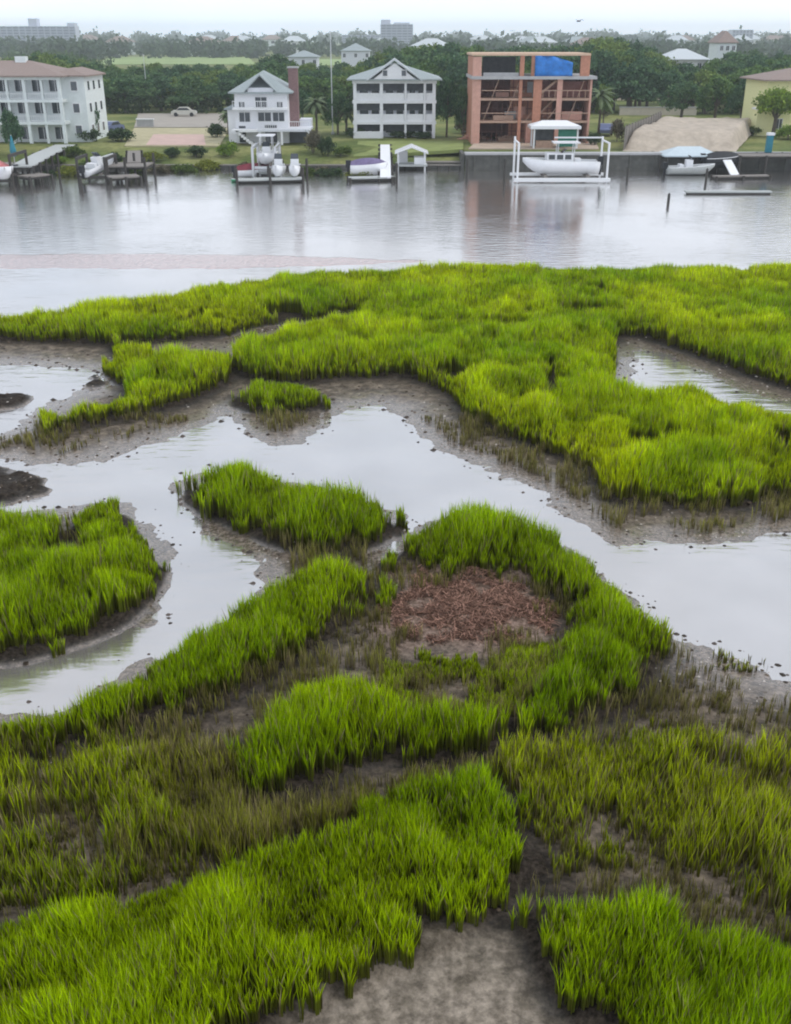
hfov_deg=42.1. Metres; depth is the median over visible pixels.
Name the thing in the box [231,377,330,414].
marsh grass
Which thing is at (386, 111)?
window
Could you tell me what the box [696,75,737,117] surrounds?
garden tree
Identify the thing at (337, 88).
broadleaf tree
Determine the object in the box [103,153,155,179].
dock
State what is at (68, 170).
shrub
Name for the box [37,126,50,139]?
window
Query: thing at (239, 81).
broadleaf tree
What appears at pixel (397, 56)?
broadleaf tree
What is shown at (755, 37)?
distant house
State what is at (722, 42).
distant house
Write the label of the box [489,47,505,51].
broadleaf tree
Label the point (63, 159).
shrub
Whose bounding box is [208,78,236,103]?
broadleaf tree
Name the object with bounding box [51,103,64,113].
window
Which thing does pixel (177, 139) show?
patio
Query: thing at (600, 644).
marsh grass
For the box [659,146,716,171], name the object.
boat canopy
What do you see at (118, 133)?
shrub
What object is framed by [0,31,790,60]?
distant woods
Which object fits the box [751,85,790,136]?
garden tree
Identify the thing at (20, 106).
window
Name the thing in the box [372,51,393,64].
broadleaf tree
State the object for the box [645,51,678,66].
broadleaf tree
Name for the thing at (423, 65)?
broadleaf tree
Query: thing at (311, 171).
shrub
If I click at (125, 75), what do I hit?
broadleaf tree
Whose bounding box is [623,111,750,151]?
sand pile
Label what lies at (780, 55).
broadleaf tree
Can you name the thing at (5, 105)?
window
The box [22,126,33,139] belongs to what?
window
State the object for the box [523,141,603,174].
motorboat
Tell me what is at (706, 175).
mooring pile
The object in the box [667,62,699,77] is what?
broadleaf tree
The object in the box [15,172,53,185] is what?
dock
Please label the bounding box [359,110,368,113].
window
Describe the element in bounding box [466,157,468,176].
mooring pile
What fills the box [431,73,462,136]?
garden tree
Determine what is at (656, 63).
broadleaf tree
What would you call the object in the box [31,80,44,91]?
window
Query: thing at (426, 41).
distant house
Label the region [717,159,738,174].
gangway
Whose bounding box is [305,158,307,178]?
mooring pile
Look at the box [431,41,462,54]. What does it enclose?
broadleaf tree
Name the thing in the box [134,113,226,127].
road
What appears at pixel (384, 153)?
dock
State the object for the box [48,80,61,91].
window
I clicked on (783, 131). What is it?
shrub
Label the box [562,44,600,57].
broadleaf tree
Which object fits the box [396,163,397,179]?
mooring pile
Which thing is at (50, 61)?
broadleaf tree
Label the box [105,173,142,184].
dock
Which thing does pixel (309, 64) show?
broadleaf tree
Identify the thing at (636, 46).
broadleaf tree
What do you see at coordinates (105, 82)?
broadleaf tree
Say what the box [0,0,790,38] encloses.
sky
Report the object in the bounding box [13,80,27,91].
window
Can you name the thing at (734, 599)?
water
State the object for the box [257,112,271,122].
window
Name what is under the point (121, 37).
distant house
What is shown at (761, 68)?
broadleaf tree
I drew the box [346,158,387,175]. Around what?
motorboat
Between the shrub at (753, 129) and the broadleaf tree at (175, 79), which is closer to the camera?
the shrub at (753, 129)
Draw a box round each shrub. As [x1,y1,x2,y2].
[42,169,56,175]
[47,155,69,163]
[56,165,76,176]
[61,145,85,155]
[75,128,103,141]
[78,158,90,165]
[104,127,136,141]
[108,151,122,162]
[128,169,141,172]
[141,151,167,161]
[147,163,173,172]
[163,147,180,157]
[170,163,198,172]
[184,145,207,157]
[193,158,221,170]
[205,123,227,136]
[215,140,239,156]
[298,165,318,175]
[303,128,321,153]
[313,167,344,176]
[316,136,336,155]
[333,145,351,156]
[343,127,364,136]
[343,170,372,175]
[390,130,414,137]
[412,131,431,138]
[454,122,465,131]
[584,132,601,144]
[597,108,610,116]
[609,118,627,141]
[749,125,763,135]
[774,123,790,139]
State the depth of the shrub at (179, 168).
124.92 m
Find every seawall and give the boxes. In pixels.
[31,164,464,168]
[459,150,464,169]
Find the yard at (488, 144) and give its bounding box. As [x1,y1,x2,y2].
[468,139,598,149]
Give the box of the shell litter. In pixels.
[0,328,789,762]
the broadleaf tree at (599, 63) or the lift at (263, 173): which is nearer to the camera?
the lift at (263, 173)
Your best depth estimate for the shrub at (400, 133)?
146.17 m
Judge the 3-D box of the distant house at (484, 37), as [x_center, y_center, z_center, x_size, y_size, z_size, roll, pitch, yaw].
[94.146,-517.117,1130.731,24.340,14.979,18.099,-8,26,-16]
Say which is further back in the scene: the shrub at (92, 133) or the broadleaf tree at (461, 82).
the broadleaf tree at (461, 82)
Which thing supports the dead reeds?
on the mudflat
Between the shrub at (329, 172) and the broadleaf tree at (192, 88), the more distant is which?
the broadleaf tree at (192, 88)
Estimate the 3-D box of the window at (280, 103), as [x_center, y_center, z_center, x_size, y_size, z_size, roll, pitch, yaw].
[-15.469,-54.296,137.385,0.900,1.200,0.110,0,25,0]
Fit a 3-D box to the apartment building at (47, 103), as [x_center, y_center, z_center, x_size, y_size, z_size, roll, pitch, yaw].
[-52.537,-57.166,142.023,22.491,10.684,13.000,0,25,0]
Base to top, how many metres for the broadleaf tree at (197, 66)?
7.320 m
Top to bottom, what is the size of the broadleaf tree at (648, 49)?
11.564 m
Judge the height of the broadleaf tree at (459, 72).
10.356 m
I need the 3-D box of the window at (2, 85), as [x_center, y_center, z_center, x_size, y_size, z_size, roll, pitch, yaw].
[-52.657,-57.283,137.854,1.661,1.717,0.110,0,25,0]
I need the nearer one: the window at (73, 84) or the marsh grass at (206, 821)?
the marsh grass at (206, 821)
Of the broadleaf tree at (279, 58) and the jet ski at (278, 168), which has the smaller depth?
the jet ski at (278, 168)
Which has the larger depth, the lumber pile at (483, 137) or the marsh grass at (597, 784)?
the lumber pile at (483, 137)
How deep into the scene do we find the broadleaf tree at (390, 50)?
255.10 m
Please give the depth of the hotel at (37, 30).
1042.81 m
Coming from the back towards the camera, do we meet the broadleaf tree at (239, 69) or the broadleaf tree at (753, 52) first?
the broadleaf tree at (753, 52)
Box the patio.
[146,134,205,144]
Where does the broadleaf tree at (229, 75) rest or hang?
on the shore ground at (103, 146)
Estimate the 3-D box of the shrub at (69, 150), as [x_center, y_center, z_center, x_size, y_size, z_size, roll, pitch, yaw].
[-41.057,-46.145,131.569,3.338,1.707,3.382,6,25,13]
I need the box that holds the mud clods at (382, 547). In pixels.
[0,315,789,926]
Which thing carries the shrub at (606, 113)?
on the shore ground at (103, 146)
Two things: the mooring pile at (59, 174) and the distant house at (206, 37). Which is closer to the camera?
the mooring pile at (59, 174)
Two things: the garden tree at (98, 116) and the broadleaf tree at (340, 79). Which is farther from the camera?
the broadleaf tree at (340, 79)
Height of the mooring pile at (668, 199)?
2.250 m
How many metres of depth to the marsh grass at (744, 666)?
26.95 m
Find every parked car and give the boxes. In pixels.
[107,121,124,131]
[171,107,196,115]
[599,123,612,135]
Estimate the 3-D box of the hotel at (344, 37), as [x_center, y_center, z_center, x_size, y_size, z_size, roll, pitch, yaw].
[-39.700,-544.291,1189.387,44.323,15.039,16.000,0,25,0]
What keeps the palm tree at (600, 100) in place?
on the shore ground at (103, 146)
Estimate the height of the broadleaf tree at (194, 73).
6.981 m
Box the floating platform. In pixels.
[684,190,771,193]
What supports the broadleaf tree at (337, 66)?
on the shore ground at (103, 146)
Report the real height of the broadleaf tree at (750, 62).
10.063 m
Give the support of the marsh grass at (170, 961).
on the mudflat
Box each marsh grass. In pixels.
[0,259,790,507]
[0,495,170,657]
[0,553,397,750]
[0,708,201,911]
[0,754,535,1023]
[100,728,457,886]
[173,453,407,552]
[221,668,534,801]
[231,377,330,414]
[378,640,569,718]
[381,494,672,737]
[490,717,790,944]
[508,876,790,1023]
[668,627,765,672]
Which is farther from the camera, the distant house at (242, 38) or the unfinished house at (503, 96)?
the distant house at (242, 38)
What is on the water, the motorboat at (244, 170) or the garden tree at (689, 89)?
the motorboat at (244, 170)
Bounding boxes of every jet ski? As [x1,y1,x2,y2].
[272,153,285,176]
[289,153,300,176]
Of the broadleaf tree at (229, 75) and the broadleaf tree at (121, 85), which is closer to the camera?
the broadleaf tree at (121, 85)
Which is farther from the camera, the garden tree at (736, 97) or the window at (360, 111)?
the garden tree at (736, 97)
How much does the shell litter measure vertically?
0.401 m
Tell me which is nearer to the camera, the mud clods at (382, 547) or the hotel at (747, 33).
the mud clods at (382, 547)
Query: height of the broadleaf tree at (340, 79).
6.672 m
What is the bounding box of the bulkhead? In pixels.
[464,152,790,169]
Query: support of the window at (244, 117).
in the beach house at (265, 102)
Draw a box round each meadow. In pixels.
[102,57,253,64]
[319,59,340,65]
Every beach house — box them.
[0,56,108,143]
[224,66,312,145]
[346,58,441,137]
[662,49,710,68]
[740,68,790,135]
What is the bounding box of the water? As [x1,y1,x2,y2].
[0,169,790,715]
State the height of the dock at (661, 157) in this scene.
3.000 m
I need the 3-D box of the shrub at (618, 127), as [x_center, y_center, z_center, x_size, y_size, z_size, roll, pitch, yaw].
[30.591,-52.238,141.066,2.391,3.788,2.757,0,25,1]
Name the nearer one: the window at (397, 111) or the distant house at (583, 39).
the window at (397, 111)
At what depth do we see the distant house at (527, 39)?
769.77 m
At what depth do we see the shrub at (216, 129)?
146.34 m
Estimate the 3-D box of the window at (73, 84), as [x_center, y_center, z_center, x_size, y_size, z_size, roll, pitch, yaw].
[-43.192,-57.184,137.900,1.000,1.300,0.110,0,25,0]
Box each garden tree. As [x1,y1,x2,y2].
[0,107,25,156]
[94,105,99,127]
[299,88,311,117]
[320,92,353,133]
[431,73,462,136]
[451,85,467,136]
[595,83,613,122]
[619,59,653,106]
[659,81,707,117]
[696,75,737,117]
[723,78,745,117]
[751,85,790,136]
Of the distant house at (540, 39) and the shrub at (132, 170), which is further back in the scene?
the distant house at (540, 39)
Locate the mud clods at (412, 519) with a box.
[0,351,790,711]
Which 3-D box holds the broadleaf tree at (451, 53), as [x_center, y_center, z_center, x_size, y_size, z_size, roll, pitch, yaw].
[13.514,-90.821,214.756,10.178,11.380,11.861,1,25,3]
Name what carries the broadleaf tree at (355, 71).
on the shore ground at (103, 146)
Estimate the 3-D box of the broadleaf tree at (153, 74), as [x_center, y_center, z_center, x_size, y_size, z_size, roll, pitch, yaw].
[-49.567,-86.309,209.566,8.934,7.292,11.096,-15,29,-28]
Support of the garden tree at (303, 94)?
on the shore ground at (103, 146)
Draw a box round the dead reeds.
[373,564,561,644]
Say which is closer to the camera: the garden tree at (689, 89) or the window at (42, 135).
the window at (42, 135)
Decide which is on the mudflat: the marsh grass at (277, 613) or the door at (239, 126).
the marsh grass at (277, 613)
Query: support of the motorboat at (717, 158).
on the water
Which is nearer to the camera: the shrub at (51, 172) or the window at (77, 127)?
the shrub at (51, 172)
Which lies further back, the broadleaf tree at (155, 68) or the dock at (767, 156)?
the broadleaf tree at (155, 68)
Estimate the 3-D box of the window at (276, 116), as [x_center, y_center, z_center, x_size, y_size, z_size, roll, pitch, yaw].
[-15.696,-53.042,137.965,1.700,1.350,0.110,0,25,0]
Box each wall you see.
[136,119,153,126]
[619,107,697,114]
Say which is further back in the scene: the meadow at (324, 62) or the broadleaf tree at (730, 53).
the meadow at (324, 62)
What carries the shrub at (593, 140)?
on the shore ground at (103, 146)
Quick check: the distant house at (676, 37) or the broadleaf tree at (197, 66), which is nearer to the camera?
the broadleaf tree at (197, 66)
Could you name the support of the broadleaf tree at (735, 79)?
on the shore ground at (103, 146)
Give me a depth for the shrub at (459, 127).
152.25 m
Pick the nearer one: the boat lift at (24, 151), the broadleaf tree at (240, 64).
the boat lift at (24, 151)
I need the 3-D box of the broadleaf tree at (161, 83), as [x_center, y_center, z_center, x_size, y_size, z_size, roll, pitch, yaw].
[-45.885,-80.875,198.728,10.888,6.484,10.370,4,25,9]
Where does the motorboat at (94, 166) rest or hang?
on the boat lift at (101, 173)
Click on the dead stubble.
(512, 456)
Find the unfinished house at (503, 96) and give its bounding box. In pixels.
[466,52,596,143]
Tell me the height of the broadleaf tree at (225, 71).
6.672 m
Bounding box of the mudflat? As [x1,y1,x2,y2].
[0,253,790,1023]
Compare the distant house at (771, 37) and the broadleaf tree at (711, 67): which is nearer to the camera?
the broadleaf tree at (711, 67)
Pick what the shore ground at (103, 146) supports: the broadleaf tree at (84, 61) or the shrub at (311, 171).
the broadleaf tree at (84, 61)
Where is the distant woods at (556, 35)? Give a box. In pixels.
[79,25,790,47]
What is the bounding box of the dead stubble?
[0,404,790,947]
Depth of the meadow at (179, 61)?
609.97 m
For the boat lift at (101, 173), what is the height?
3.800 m
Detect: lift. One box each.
[0,149,29,186]
[75,153,118,180]
[251,143,280,177]
[256,141,278,177]
[510,136,610,182]
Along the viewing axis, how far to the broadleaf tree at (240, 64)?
264.55 m
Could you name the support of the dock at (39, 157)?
in the water
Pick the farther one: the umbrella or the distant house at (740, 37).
the distant house at (740, 37)
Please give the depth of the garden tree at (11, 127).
129.81 m
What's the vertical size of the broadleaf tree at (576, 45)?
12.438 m
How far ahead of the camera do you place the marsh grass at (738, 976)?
17.16 m
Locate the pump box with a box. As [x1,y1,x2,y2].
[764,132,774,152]
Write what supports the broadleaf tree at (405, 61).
on the shore ground at (103, 146)
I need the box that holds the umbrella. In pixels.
[10,135,17,165]
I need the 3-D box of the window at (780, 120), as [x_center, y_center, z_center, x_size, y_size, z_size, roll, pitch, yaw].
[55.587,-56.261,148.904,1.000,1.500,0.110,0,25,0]
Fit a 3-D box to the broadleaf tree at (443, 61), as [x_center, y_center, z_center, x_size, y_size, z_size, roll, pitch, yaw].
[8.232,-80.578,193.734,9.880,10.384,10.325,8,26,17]
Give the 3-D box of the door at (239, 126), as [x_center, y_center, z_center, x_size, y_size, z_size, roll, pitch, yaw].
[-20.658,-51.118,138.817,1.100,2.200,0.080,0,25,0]
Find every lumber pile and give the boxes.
[457,135,489,139]
[461,130,505,136]
[495,135,530,141]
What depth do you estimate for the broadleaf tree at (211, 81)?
200.59 m
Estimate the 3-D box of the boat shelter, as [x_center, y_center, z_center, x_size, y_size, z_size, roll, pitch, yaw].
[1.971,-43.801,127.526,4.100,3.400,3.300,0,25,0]
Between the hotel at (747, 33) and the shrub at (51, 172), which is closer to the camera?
the shrub at (51, 172)
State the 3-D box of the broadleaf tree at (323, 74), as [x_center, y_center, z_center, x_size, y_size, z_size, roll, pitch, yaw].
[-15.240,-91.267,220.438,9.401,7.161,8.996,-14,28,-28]
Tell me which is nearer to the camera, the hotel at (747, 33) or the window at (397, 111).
the window at (397, 111)
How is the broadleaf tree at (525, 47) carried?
on the shore ground at (103, 146)
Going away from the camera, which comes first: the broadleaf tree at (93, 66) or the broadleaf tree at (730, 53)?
the broadleaf tree at (93, 66)
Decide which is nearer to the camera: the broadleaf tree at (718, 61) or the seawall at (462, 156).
the seawall at (462, 156)
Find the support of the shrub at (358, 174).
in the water
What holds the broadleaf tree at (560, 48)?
on the shore ground at (103, 146)
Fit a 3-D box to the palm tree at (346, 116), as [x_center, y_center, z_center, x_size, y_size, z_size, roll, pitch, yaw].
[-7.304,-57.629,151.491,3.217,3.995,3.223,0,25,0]
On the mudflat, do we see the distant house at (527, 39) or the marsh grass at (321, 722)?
the marsh grass at (321, 722)
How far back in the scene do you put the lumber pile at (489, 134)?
147.34 m
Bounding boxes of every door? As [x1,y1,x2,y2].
[238,125,246,141]
[264,124,277,141]
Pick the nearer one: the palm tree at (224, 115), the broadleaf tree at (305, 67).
the palm tree at (224, 115)
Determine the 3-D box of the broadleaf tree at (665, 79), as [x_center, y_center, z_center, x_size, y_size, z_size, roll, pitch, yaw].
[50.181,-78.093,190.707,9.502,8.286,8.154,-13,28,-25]
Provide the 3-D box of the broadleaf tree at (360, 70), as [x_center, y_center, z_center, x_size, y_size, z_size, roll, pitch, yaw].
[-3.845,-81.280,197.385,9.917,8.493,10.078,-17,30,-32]
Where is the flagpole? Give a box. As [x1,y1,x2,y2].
[330,31,333,133]
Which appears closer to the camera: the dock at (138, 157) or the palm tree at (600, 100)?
the dock at (138, 157)
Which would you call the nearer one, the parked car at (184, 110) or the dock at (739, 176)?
the dock at (739, 176)
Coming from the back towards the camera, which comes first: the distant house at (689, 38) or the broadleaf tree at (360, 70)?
the distant house at (689, 38)
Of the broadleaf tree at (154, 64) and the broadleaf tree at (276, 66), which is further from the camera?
the broadleaf tree at (154, 64)
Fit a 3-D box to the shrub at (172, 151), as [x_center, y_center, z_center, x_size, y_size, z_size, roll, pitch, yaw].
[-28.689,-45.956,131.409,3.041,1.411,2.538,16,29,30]
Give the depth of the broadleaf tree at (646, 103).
200.31 m
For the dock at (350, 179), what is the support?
on the water
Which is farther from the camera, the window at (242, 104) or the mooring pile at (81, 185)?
the window at (242, 104)
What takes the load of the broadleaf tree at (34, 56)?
on the shore ground at (103, 146)
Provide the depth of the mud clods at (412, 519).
35.24 m
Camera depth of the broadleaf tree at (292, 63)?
237.03 m
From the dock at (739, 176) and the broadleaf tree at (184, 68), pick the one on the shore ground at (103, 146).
the broadleaf tree at (184, 68)
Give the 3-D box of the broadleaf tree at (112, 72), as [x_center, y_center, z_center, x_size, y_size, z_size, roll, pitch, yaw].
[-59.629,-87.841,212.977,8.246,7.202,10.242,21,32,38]
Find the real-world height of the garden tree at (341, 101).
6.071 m
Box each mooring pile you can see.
[57,167,61,181]
[79,177,82,190]
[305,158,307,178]
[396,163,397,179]
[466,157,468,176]
[503,158,505,178]
[667,193,670,203]
[704,168,708,183]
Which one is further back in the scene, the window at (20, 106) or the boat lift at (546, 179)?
the window at (20, 106)
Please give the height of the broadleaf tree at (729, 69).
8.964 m
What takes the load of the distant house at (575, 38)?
on the shore ground at (103, 146)
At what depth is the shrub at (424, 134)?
144.89 m
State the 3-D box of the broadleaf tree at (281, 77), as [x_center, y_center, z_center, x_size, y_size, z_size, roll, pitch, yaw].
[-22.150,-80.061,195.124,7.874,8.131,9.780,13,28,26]
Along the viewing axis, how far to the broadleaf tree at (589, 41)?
259.98 m
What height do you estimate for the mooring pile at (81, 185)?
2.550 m
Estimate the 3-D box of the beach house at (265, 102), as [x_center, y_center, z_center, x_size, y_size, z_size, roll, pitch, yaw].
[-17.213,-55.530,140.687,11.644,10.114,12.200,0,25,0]
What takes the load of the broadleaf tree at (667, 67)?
on the lawn at (620, 103)
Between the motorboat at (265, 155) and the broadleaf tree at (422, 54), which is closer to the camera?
the motorboat at (265, 155)
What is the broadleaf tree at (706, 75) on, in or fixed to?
on the shore ground at (103, 146)
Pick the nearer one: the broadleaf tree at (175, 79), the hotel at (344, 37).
the broadleaf tree at (175, 79)
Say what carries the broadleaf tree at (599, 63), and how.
on the shore ground at (103, 146)
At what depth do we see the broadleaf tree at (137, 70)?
232.17 m
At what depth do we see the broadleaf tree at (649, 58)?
236.05 m
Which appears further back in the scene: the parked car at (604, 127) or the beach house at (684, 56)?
the beach house at (684, 56)
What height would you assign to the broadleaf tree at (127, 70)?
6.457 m
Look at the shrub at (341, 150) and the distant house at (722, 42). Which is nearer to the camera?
the shrub at (341, 150)
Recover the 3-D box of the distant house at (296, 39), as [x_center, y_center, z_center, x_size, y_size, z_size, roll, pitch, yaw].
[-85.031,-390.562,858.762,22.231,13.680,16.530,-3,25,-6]
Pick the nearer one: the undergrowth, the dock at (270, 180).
the dock at (270, 180)
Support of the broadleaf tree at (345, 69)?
on the shore ground at (103, 146)
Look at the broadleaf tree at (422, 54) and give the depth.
206.27 m
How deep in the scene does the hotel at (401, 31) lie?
1042.04 m
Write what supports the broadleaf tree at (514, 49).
on the shore ground at (103, 146)
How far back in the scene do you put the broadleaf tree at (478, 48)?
230.10 m
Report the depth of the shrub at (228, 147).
131.08 m
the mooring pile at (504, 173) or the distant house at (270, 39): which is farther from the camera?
the distant house at (270, 39)
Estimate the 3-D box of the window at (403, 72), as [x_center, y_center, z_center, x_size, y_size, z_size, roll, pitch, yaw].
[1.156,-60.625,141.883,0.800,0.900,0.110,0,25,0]
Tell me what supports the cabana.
on the yard at (488, 144)
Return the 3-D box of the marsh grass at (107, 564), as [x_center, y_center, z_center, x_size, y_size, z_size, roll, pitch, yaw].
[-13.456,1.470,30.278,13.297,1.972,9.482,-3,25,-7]
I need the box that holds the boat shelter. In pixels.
[395,144,427,170]
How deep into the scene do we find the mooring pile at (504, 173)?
118.68 m
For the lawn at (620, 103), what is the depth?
216.69 m
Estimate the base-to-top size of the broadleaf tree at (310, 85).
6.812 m
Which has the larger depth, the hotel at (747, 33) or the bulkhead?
the hotel at (747, 33)
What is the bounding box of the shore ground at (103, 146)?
[0,42,790,163]
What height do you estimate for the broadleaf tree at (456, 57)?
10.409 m
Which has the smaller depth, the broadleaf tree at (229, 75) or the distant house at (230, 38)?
the broadleaf tree at (229, 75)
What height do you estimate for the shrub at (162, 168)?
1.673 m
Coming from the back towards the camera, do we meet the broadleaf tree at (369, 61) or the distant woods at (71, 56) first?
the distant woods at (71, 56)
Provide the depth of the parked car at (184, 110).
183.85 m
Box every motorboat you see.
[0,161,12,179]
[78,152,113,178]
[231,163,271,177]
[256,134,277,163]
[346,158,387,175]
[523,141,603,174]
[662,155,714,174]
[700,151,738,167]
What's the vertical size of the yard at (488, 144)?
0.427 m
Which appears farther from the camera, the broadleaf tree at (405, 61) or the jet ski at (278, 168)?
the broadleaf tree at (405, 61)
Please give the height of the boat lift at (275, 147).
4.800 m
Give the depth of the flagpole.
148.37 m
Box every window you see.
[0,80,9,91]
[0,103,13,113]
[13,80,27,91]
[17,103,30,113]
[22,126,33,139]
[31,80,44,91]
[34,103,47,113]
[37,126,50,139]
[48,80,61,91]
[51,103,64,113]
[54,126,67,139]
[69,81,77,90]
[72,103,80,112]
[75,125,82,134]
[238,102,244,110]
[238,112,250,122]
[254,96,267,110]
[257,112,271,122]
[272,112,284,122]
[277,102,282,110]
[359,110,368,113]
[371,110,379,113]
[382,70,387,76]
[385,110,393,113]
[396,110,403,113]
[401,70,406,76]
[417,103,423,113]
[776,118,782,128]
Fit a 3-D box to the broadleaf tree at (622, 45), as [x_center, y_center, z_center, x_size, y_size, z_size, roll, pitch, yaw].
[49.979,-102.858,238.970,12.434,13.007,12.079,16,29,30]
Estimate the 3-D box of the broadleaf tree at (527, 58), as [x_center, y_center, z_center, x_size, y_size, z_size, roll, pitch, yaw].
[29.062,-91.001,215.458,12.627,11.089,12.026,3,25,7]
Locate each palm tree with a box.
[218,111,228,133]
[302,97,328,132]
[336,108,353,130]
[591,88,617,133]
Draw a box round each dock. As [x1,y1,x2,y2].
[8,144,77,182]
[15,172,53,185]
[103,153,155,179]
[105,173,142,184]
[125,150,144,175]
[234,165,304,183]
[347,175,395,182]
[378,144,392,181]
[426,161,460,163]
[658,155,699,170]
[710,174,771,179]
[737,152,790,172]
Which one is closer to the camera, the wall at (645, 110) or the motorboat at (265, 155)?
the motorboat at (265, 155)
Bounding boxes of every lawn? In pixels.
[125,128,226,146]
[353,141,462,156]
[613,100,675,111]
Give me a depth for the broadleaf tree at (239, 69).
238.54 m
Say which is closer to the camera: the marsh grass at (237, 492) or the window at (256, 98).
the marsh grass at (237, 492)
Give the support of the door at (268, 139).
in the beach house at (265, 102)
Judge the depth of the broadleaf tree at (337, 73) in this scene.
211.76 m
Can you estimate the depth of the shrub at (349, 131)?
146.09 m
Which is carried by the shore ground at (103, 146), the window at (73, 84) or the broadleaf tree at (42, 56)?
the broadleaf tree at (42, 56)
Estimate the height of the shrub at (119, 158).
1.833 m
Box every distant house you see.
[83,35,97,40]
[106,36,135,54]
[189,36,219,55]
[223,36,238,43]
[239,36,251,41]
[261,35,281,49]
[280,36,305,52]
[287,50,320,68]
[340,43,370,66]
[411,38,447,47]
[470,35,491,45]
[507,36,526,42]
[516,36,536,47]
[528,36,556,47]
[561,36,581,43]
[569,37,592,45]
[665,35,687,43]
[682,35,694,43]
[707,31,738,62]
[734,35,752,41]
[752,35,760,43]
[762,35,779,41]
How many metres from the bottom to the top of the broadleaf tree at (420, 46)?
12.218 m
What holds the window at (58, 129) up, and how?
in the apartment building at (47, 103)
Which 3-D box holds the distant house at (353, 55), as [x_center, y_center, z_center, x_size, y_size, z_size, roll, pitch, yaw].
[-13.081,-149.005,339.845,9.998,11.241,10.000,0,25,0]
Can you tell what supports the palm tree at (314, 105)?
on the shore ground at (103, 146)
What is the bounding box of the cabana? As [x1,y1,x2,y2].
[527,120,580,147]
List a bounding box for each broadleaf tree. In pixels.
[10,50,40,60]
[35,52,70,66]
[39,58,58,64]
[54,54,70,63]
[55,62,80,67]
[65,60,104,68]
[77,58,89,63]
[82,63,118,71]
[102,64,125,75]
[102,70,120,80]
[103,72,134,80]
[103,79,118,102]
[104,77,147,112]
[116,79,161,111]
[122,66,138,73]
[129,66,149,77]
[132,70,166,106]
[135,76,175,110]
[142,62,162,69]
[147,65,167,72]
[157,64,198,75]
[157,76,182,108]
[165,74,219,109]
[183,71,206,105]
[191,65,215,74]
[192,63,208,70]
[200,77,218,109]
[202,64,227,70]
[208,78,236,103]
[211,70,238,105]
[218,68,236,73]
[228,75,247,100]
[230,63,244,71]
[234,66,245,72]
[237,67,259,78]
[245,59,280,70]
[256,60,299,75]
[257,53,289,65]
[266,67,299,82]
[283,59,303,66]
[298,63,319,71]
[298,75,334,112]
[299,69,320,79]
[300,62,315,66]
[311,78,349,104]
[313,69,330,89]
[327,69,345,80]
[332,61,349,71]
[332,75,352,98]
[340,65,356,73]
[345,65,361,77]
[345,81,352,97]
[357,65,372,73]
[358,55,379,69]
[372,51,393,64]
[372,53,407,67]
[382,46,400,55]
[395,57,418,67]
[397,46,417,56]
[407,45,450,96]
[411,58,444,94]
[417,43,442,53]
[417,55,459,94]
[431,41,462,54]
[444,56,482,90]
[445,54,465,109]
[448,49,461,58]
[457,59,482,84]
[460,44,485,51]
[460,49,481,58]
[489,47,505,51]
[499,45,536,58]
[515,44,536,51]
[515,58,531,72]
[516,49,561,67]
[543,44,571,51]
[561,56,573,60]
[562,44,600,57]
[570,41,579,48]
[570,48,627,111]
[582,35,613,45]
[588,37,623,51]
[589,41,624,57]
[596,51,634,110]
[604,58,661,106]
[609,39,630,51]
[612,36,643,51]
[619,48,648,105]
[636,52,666,105]
[638,45,657,53]
[638,65,662,106]
[643,68,689,105]
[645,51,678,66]
[645,54,664,62]
[659,64,682,104]
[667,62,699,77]
[670,70,702,106]
[692,69,725,113]
[701,58,730,69]
[702,61,727,75]
[713,62,743,107]
[721,50,745,61]
[723,67,760,111]
[737,55,770,68]
[742,64,776,72]
[746,48,768,58]
[763,59,776,70]
[768,50,788,60]
[768,59,790,69]
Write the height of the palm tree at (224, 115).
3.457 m
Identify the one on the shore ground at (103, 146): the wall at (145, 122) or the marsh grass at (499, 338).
the wall at (145, 122)
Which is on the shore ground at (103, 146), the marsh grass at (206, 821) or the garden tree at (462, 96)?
the garden tree at (462, 96)
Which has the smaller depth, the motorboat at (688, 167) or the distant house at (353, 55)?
the motorboat at (688, 167)
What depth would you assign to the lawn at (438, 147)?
134.23 m
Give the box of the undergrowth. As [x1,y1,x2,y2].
[105,93,740,113]
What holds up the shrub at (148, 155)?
on the shore ground at (103, 146)
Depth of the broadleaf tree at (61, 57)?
255.04 m
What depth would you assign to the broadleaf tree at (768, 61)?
211.48 m
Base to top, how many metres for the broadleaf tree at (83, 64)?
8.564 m
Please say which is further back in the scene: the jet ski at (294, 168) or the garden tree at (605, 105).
the garden tree at (605, 105)
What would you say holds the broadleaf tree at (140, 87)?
on the shore ground at (103, 146)
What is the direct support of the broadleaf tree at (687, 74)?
on the shore ground at (103, 146)
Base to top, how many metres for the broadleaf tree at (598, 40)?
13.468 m
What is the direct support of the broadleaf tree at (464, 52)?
on the shore ground at (103, 146)
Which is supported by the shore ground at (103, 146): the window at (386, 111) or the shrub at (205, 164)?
the shrub at (205, 164)
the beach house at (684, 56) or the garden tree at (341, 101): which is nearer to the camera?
the garden tree at (341, 101)
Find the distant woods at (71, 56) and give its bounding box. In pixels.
[2,47,786,69]
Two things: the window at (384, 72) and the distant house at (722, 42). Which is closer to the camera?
the window at (384, 72)
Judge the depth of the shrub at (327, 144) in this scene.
131.11 m
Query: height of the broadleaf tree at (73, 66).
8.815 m
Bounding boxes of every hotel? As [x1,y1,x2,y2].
[0,18,79,42]
[342,35,379,42]
[380,20,412,44]
[728,30,753,38]
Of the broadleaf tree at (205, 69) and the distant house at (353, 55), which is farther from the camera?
the distant house at (353, 55)

